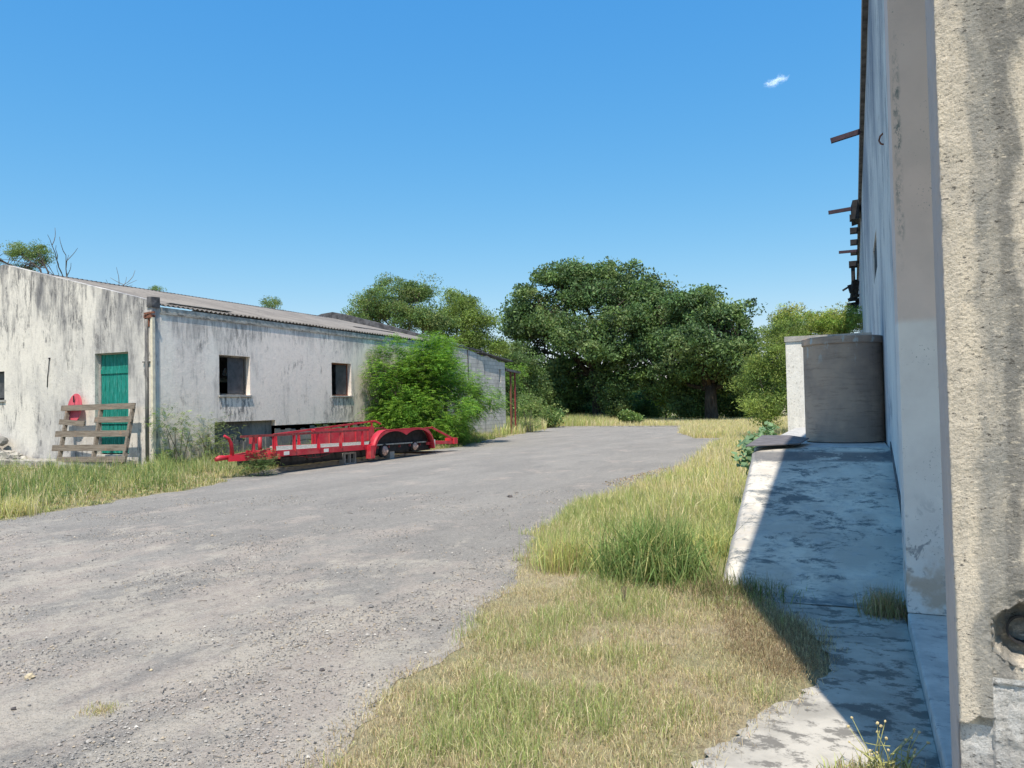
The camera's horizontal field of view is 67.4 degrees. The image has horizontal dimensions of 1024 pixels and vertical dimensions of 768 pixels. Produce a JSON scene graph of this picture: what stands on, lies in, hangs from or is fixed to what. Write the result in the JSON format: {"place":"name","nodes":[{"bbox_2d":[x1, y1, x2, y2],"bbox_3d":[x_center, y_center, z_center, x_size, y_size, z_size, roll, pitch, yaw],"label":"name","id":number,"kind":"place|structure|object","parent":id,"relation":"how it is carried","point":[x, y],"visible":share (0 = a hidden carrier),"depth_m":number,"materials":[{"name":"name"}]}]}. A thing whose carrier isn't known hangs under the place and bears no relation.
{"place":"outdoors","nodes":[
{"label":"outdoors","id":0,"kind":"place"},
{"bbox_2d":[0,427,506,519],"bbox_3d":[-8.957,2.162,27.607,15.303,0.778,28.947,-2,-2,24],"label":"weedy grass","id":1,"kind":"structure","parent":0,"point":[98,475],"depth_m":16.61,"materials":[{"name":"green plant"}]},
{"bbox_2d":[0,426,718,767],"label":"gravel road","id":2,"kind":"structure","parent":0,"point":[569,459],"depth_m":6.95,"materials":[{"name":"grey gravel"}]},
{"bbox_2d":[24,673,34,679],"bbox_3d":[-2.935,1.779,4.670,0.071,0.039,0.054,-2,-2,24],"label":"stone","id":3,"kind":"object","parent":2,"relation":"on","point":[29,676],"visible":0.99,"depth_m":4.66,"materials":[{"name":"beige stone"}]},
{"bbox_2d":[72,697,127,719],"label":"grass tuft","id":4,"kind":"object","parent":2,"relation":"on","point":[97,710],"visible":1,"depth_m":4.13,"materials":[{"name":"plant"}]},
{"bbox_2d":[232,446,280,476],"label":"bush","id":5,"kind":"object","parent":2,"relation":"on","point":[259,463],"visible":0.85,"depth_m":18.78,"materials":[{"name":"green plant"}]},
{"bbox_2d":[6,492,517,757],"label":"twigs","id":6,"kind":"object","parent":2,"relation":"on","point":[256,683],"visible":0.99,"depth_m":4.99,"materials":[{"name":"wood"}]},
{"bbox_2d":[0,488,607,767],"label":"pebbles","id":7,"kind":"object","parent":2,"relation":"on","point":[88,741],"visible":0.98,"depth_m":5.59,"materials":[{"name":"grey gravel"}]},
{"bbox_2d":[339,452,355,464],"bbox_3d":[-4.768,2.154,22.289,0.200,0.330,0.550,-2,-2,24],"label":"concrete block","id":8,"kind":"object","parent":2,"relation":"on","point":[345,461],"depth_m":22.24,"materials":[{"name":"grey concrete"}]},
{"bbox_2d":[214,420,457,465],"bbox_3d":[-5.150,1.718,23.208,2.319,1.108,10.847,-2,-2,24],"label":"car trailer","id":9,"kind":"object","parent":8,"relation":"on","point":[328,445],"visible":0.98,"depth_m":22.71,"materials":[{"name":"red paint"}]},
{"bbox_2d":[385,451,393,458],"bbox_3d":[-3.838,2.204,24.173,0.192,0.313,0.269,-2,-2,24],"label":"concrete block","id":10,"kind":"object","parent":2,"relation":"on","point":[390,455],"depth_m":24.07,"materials":[{"name":"grey concrete"}]},
{"bbox_2d":[516,391,552,431],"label":"bush","id":11,"kind":"object","parent":2,"relation":"on","point":[529,417],"visible":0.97,"depth_m":45.38,"materials":[{"name":"green plant"}]},
{"bbox_2d":[557,426,669,426],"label":"concrete strip","id":12,"kind":"object","parent":2,"relation":"on","point":[613,426],"visible":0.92,"depth_m":52.68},
{"bbox_2d":[604,465,684,486],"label":"leaf litter","id":13,"kind":"object","parent":2,"relation":"on","point":[625,479],"visible":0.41,"depth_m":16.41,"materials":[{"name":"beige plant"}]},
{"bbox_2d":[0,0,860,377],"label":"sky","id":14,"kind":"structure","parent":0,"point":[302,153],"materials":[{"name":"blue"}]},
{"bbox_2d":[1,405,916,767],"bbox_3d":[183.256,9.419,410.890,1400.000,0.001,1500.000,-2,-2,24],"label":"ground","id":15,"kind":"structure","parent":0,"point":[701,747],"depth_m":4.46,"materials":[{"name":"green plant"}]},
{"bbox_2d":[0,491,52,518],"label":"grass tussock","id":16,"kind":"object","parent":15,"relation":"on","point":[31,509],"depth_m":12.20,"materials":[{"name":"plant"}]},
{"bbox_2d":[0,238,56,273],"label":"mesquite tree","id":17,"kind":"object","parent":15,"relation":"on","point":[29,254],"visible":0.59,"depth_m":39.34,"materials":[{"name":"green plant"}]},
{"bbox_2d":[0,458,136,468],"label":"concrete step","id":18,"kind":"object","parent":15,"relation":"on","point":[31,461],"visible":0.27,"depth_m":21.90,"materials":[{"name":"grey concrete"}]},
{"bbox_2d":[0,449,13,458],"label":"stone","id":19,"kind":"object","parent":18,"relation":"on","point":[5,452],"visible":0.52,"depth_m":23.21,"materials":[{"name":"stone"}]},
{"bbox_2d":[6,452,22,458],"bbox_3d":[-15.025,2.214,23.198,0.451,0.320,0.419,0,-2,-24],"label":"stone","id":20,"kind":"object","parent":18,"relation":"on","point":[12,456],"visible":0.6,"depth_m":23.06,"materials":[{"name":"stone"}]},
{"bbox_2d":[52,403,135,463],"bbox_3d":[-11.697,1.377,21.461,3.286,1.646,0.700,-2,-2,24],"label":"wooden pallet","id":21,"kind":"object","parent":18,"relation":"on","point":[64,433],"visible":0.95,"depth_m":21.35,"materials":[{"name":"grey wood"}]},
{"bbox_2d":[68,394,81,419],"bbox_3d":[-12.706,0.706,22.308,0.600,0.860,0.140,-2,-2,24],"label":"red disc","id":22,"kind":"object","parent":21,"relation":"attached to","point":[75,399],"visible":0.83,"depth_m":22.29,"materials":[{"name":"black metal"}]},
{"bbox_2d":[40,231,134,285],"bbox_3d":[-20.514,-2.036,37.513,3.384,10.222,5.405,-2,-2,24],"label":"dead tree","id":23,"kind":"object","parent":15,"relation":"on","point":[70,267],"visible":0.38,"depth_m":36.03,"materials":[{"name":"grey wood"}]},
{"bbox_2d":[149,285,165,290],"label":"mesquite tree","id":24,"kind":"object","parent":15,"relation":"on","point":[155,288],"visible":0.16,"depth_m":41.52,"materials":[{"name":"green plant"}]},
{"bbox_2d":[142,403,212,461],"bbox_3d":[-9.364,1.559,21.508,1.854,2.068,1.521,0,-2,-31],"label":"bush","id":25,"kind":"object","parent":15,"relation":"on","point":[174,450],"visible":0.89,"depth_m":21.45,"materials":[{"name":"green plant"}]},
{"bbox_2d":[185,412,245,457],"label":"bush","id":26,"kind":"object","parent":15,"relation":"on","point":[216,442],"visible":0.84,"depth_m":22.66,"materials":[{"name":"green plant"}]},
{"bbox_2d":[0,264,447,466],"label":"warehouse","id":27,"kind":"structure","parent":15,"relation":"on","point":[64,340],"depth_m":23.43,"materials":[{"name":"beige paint"}]},
{"bbox_2d":[0,373,5,401],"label":"window","id":28,"kind":"structure","parent":27,"relation":"in","point":[1,374],"depth_m":24.20,"materials":[{"name":"grey concrete"}]},
{"bbox_2d":[99,352,128,453],"bbox_3d":[-11.375,0.562,22.133,1.354,2.908,0.100,-2,-2,24],"label":"door","id":29,"kind":"structure","parent":27,"relation":"in","point":[113,368],"depth_m":22.17,"materials":[{"name":"green paint"}]},
{"bbox_2d":[222,368,226,375],"bbox_3d":[-9.995,-0.422,26.773,0.200,0.280,0.190,-2,-2,24],"label":"hanging shade","id":30,"kind":"object","parent":27,"relation":"hanging from","point":[224,373],"visible":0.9,"depth_m":26.72,"materials":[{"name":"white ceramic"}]},
{"bbox_2d":[219,355,251,396],"bbox_3d":[-8.802,-0.240,24.237,0.270,1.295,1.370,-2,-2,24],"label":"window","id":31,"kind":"structure","parent":27,"relation":"in","point":[234,364],"depth_m":24.46,"materials":[{"name":"wood"}]},
{"bbox_2d":[331,363,352,396],"bbox_3d":[-6.566,-0.144,29.272,0.285,1.295,1.270,-2,-2,24],"label":"window","id":32,"kind":"structure","parent":27,"relation":"in","point":[341,374],"depth_m":29.51,"materials":[{"name":"metal"}]},
{"bbox_2d":[0,431,508,520],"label":"bent grass","id":33,"kind":"structure","parent":15,"relation":"on","point":[161,486],"depth_m":16.23,"materials":[{"name":"green plant"}]},
{"bbox_2d":[258,295,282,309],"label":"mesquite tree","id":34,"kind":"object","parent":15,"relation":"on","point":[269,305],"visible":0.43,"depth_m":49.46,"materials":[{"name":"green plant"}]},
{"bbox_2d":[309,419,360,443],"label":"bush","id":35,"kind":"object","parent":15,"relation":"on","point":[334,427],"visible":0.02,"depth_m":27.64,"materials":[{"name":"green plant"}]},
{"bbox_2d":[359,344,400,429],"bbox_3d":[-5.068,0.439,30.736,1.485,4.245,2.169,-2,-2,24],"label":"wispy bush","id":36,"kind":"object","parent":15,"relation":"on","point":[378,383],"visible":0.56,"depth_m":30.51,"materials":[{"name":"green plant"}]},
{"bbox_2d":[340,271,465,335],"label":"mesquite tree","id":37,"kind":"object","parent":15,"relation":"on","point":[410,293],"visible":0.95,"depth_m":50.86,"materials":[{"name":"green plant"}]},
{"bbox_2d":[357,329,511,446],"bbox_3d":[-2.801,0.277,32.182,4.864,5.289,8.001,-2,-2,24],"label":"feathery bush","id":38,"kind":"object","parent":15,"relation":"on","point":[435,366],"visible":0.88,"depth_m":31.04,"materials":[{"name":"green plant"}]},
{"bbox_2d":[427,424,481,443],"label":"bush","id":39,"kind":"object","parent":15,"relation":"on","point":[464,436],"visible":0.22,"depth_m":32.54,"materials":[{"name":"green plant"}]},
{"bbox_2d":[416,286,512,358],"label":"mesquite tree","id":40,"kind":"object","parent":15,"relation":"on","point":[473,315],"visible":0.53,"depth_m":57.52,"materials":[{"name":"green plant"}]},
{"bbox_2d":[447,343,512,433],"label":"ruined annex","id":41,"kind":"object","parent":15,"relation":"on","point":[489,367],"visible":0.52,"depth_m":40.84,"materials":[{"name":"concrete"}]},
{"bbox_2d":[505,368,519,431],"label":"steel frame","id":42,"kind":"object","parent":15,"relation":"on","point":[510,371],"visible":0.86,"depth_m":43.72,"materials":[{"name":"metal"}]},
{"bbox_2d":[505,362,529,425],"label":"bush","id":43,"kind":"object","parent":15,"relation":"on","point":[519,366],"visible":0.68,"depth_m":45.00,"materials":[{"name":"green plant"}]},
{"bbox_2d":[488,336,550,415],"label":"mesquite tree","id":44,"kind":"object","parent":15,"relation":"on","point":[530,386],"visible":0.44,"depth_m":60.29,"materials":[{"name":"green plant"}]},
{"bbox_2d":[507,381,568,415],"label":"shrub","id":45,"kind":"object","parent":15,"relation":"on","point":[548,400],"visible":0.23,"depth_m":63.56,"materials":[{"name":"green plant"}]},
{"bbox_2d":[512,397,568,427],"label":"shrub","id":46,"kind":"object","parent":15,"relation":"on","point":[555,418],"visible":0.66,"depth_m":53.26,"materials":[{"name":"green plant"}]},
{"bbox_2d":[519,524,605,576],"bbox_3d":[0.561,1.590,7.516,1.029,0.419,1.179,0,-2,-22],"label":"grass tussock","id":47,"kind":"object","parent":15,"relation":"on","point":[554,556],"depth_m":7.38,"materials":[{"name":"green plant"}]},
{"bbox_2d":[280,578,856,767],"bbox_3d":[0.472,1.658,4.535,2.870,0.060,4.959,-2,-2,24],"label":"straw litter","id":48,"kind":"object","parent":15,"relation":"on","point":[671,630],"visible":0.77,"depth_m":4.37,"materials":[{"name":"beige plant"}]},
{"bbox_2d":[557,399,604,415],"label":"shrub","id":49,"kind":"object","parent":15,"relation":"on","point":[584,410],"visible":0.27,"depth_m":67.79,"materials":[{"name":"green plant"}]},
{"bbox_2d":[495,255,678,417],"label":"broadleaf tree","id":50,"kind":"object","parent":15,"relation":"on","point":[579,286],"visible":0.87,"depth_m":62.85,"materials":[{"name":"green plant"}]},
{"bbox_2d":[590,380,636,418],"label":"shrub","id":51,"kind":"object","parent":15,"relation":"on","point":[607,397],"visible":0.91,"depth_m":61.33,"materials":[{"name":"green plant"}]},
{"bbox_2d":[617,409,645,422],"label":"shrub","id":52,"kind":"object","parent":15,"relation":"on","point":[623,415],"visible":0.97,"depth_m":53.91,"materials":[{"name":"green plant"}]},
{"bbox_2d":[605,389,664,418],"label":"shrub","id":53,"kind":"object","parent":15,"relation":"on","point":[646,408],"visible":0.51,"depth_m":66.17,"materials":[{"name":"green plant"}]},
{"bbox_2d":[617,378,661,410],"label":"shrub","id":54,"kind":"object","parent":15,"relation":"on","point":[640,389],"visible":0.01,"depth_m":73.11,"materials":[{"name":"green plant"}]},
{"bbox_2d":[505,353,787,417],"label":"woodland","id":55,"kind":"object","parent":15,"relation":"on","point":[671,415],"depth_m":78.79,"materials":[{"name":"green plant"}]},
{"bbox_2d":[560,498,740,596],"bbox_3d":[1.230,1.408,7.032,1.918,0.730,1.747,-2,-2,24],"label":"grass tussock","id":56,"kind":"object","parent":15,"relation":"on","point":[658,556],"depth_m":6.81,"materials":[{"name":"green plant"}]},
{"bbox_2d":[636,387,670,417],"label":"shrub","id":57,"kind":"object","parent":15,"relation":"on","point":[660,404],"visible":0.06,"depth_m":64.24,"materials":[{"name":"green plant"}]},
{"bbox_2d":[659,390,721,419],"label":"shrub","id":58,"kind":"object","parent":15,"relation":"on","point":[685,406],"visible":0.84,"depth_m":58.73,"materials":[{"name":"green plant"}]},
{"bbox_2d":[621,283,766,419],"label":"broadleaf tree","id":59,"kind":"object","parent":15,"relation":"on","point":[703,341],"visible":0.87,"depth_m":56.00,"materials":[{"name":"green plant"}]},
{"bbox_2d":[661,514,744,564],"bbox_3d":[1.896,1.564,7.918,1.430,0.440,1.204,-1,-2,-20],"label":"grass tussock","id":60,"kind":"object","parent":15,"relation":"on","point":[707,535],"depth_m":7.83,"materials":[{"name":"green plant"}]},
{"bbox_2d":[652,561,821,616],"bbox_3d":[1.851,1.637,6.381,1.368,0.210,1.548,-2,-2,24],"label":"dry weed","id":61,"kind":"object","parent":15,"relation":"on","point":[724,584],"visible":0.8,"depth_m":6.23,"materials":[{"name":"green plant"}]},
{"bbox_2d":[717,393,759,418],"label":"shrub","id":62,"kind":"object","parent":15,"relation":"on","point":[726,407],"visible":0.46,"depth_m":59.49,"materials":[{"name":"green plant"}]},
{"bbox_2d":[731,421,779,477],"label":"broadleaf plant","id":63,"kind":"object","parent":15,"relation":"on","point":[748,452],"visible":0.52,"depth_m":10.73,"materials":[{"name":"green plant"}]},
{"bbox_2d":[723,312,820,429],"bbox_3d":[9.709,-0.227,28.679,3.902,5.066,3.240,-1,-2,-9],"label":"willowy tree","id":64,"kind":"object","parent":15,"relation":"on","point":[766,399],"visible":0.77,"depth_m":28.16,"materials":[{"name":"green plant"}]},
{"bbox_2d":[719,427,905,609],"bbox_3d":[4.589,1.369,11.233,1.584,1.107,11.600,-2,-2,24],"label":"loading dock","id":65,"kind":"object","parent":15,"relation":"on","point":[827,515],"visible":0.92,"depth_m":7.37,"materials":[{"name":"white concrete"}]},
{"bbox_2d":[746,435,808,446],"bbox_3d":[3.488,0.740,10.040,0.665,0.082,1.398,-2,-2,24],"label":"metal plate","id":66,"kind":"object","parent":65,"relation":"on","point":[766,440],"visible":1,"depth_m":9.97,"materials":[{"name":"grey metal"}]},
{"bbox_2d":[801,335,885,441],"bbox_3d":[4.719,0.074,10.926,1.090,1.460,1.090,-2,-2,24],"label":"concrete ring","id":67,"kind":"object","parent":65,"relation":"on","point":[844,388],"visible":0.95,"depth_m":10.47,"materials":[{"name":"grey concrete"}]},
{"bbox_2d":[764,300,862,352],"bbox_3d":[12.388,-0.557,30.565,4.518,5.725,2.546,-2,-2,24],"label":"willowy tree","id":68,"kind":"object","parent":15,"relation":"on","point":[845,321],"visible":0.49,"depth_m":30.14,"materials":[{"name":"green plant"}]},
{"bbox_2d":[691,598,939,767],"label":"concrete slab","id":69,"kind":"structure","parent":15,"relation":"on","point":[875,676],"depth_m":3.88,"materials":[{"name":"grey concrete"}]},
{"bbox_2d":[700,578,845,684],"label":"dead grass","id":70,"kind":"structure","parent":69,"relation":"on","point":[768,637],"depth_m":5.02,"materials":[{"name":"brown plant"}]},
{"bbox_2d":[816,716,929,767],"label":"flowering weed","id":71,"kind":"object","parent":69,"relation":"on","point":[875,763],"visible":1,"depth_m":3.19,"materials":[{"name":"green plant"}]},
{"bbox_2d":[851,582,915,624],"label":"dry weed","id":72,"kind":"object","parent":69,"relation":"on","point":[887,605],"visible":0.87,"depth_m":5.55,"materials":[{"name":"green plant"}]},
{"bbox_2d":[784,332,871,430],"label":"dock wall","id":73,"kind":"structure","parent":15,"relation":"on","point":[795,384],"depth_m":16.92,"materials":[{"name":"white paint"}]},
{"bbox_2d":[828,0,1023,767],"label":"tall building","id":74,"kind":"structure","parent":15,"relation":"on","point":[935,288],"depth_m":2.63,"materials":[{"name":"white paint"}]},
{"bbox_2d":[874,243,876,276],"bbox_3d":[6.053,-2.077,12.726,0.030,0.570,2.090,-2,-2,24],"label":"window","id":75,"kind":"structure","parent":74,"relation":"in","point":[875,252],"depth_m":13.00,"materials":[{"name":"black metal"}]},
{"bbox_2d":[592,554,662,601],"bbox_3d":[0.935,1.525,5.948,0.583,0.447,0.637,-1,-2,-19],"label":"green weed","id":76,"kind":"object","parent":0,"point":[624,589],"visible":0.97,"depth_m":6.03,"materials":[{"name":"green plant"}]},
{"bbox_2d":[492,412,787,435],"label":"meadow grass","id":77,"kind":"structure","parent":0,"point":[579,419],"depth_m":53.81,"materials":[{"name":"green plant"}]},
{"bbox_2d":[520,417,787,559],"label":"roadside grass","id":78,"kind":"structure","parent":0,"point":[712,466],"depth_m":13.11,"materials":[{"name":"green plant"}]},
{"bbox_3d":[-16.008,2.066,23.664,0.675,0.456,0.564,-2,-2,24],"label":"stone","id":79,"kind":"object","parent":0,"visible":0},
{"bbox_2d":[0,436,8,445],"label":"stone","id":80,"kind":"object","parent":79,"relation":"on","point":[4,440],"visible":1,"depth_m":23.43,"materials":[{"name":"white stone"}]}
]}

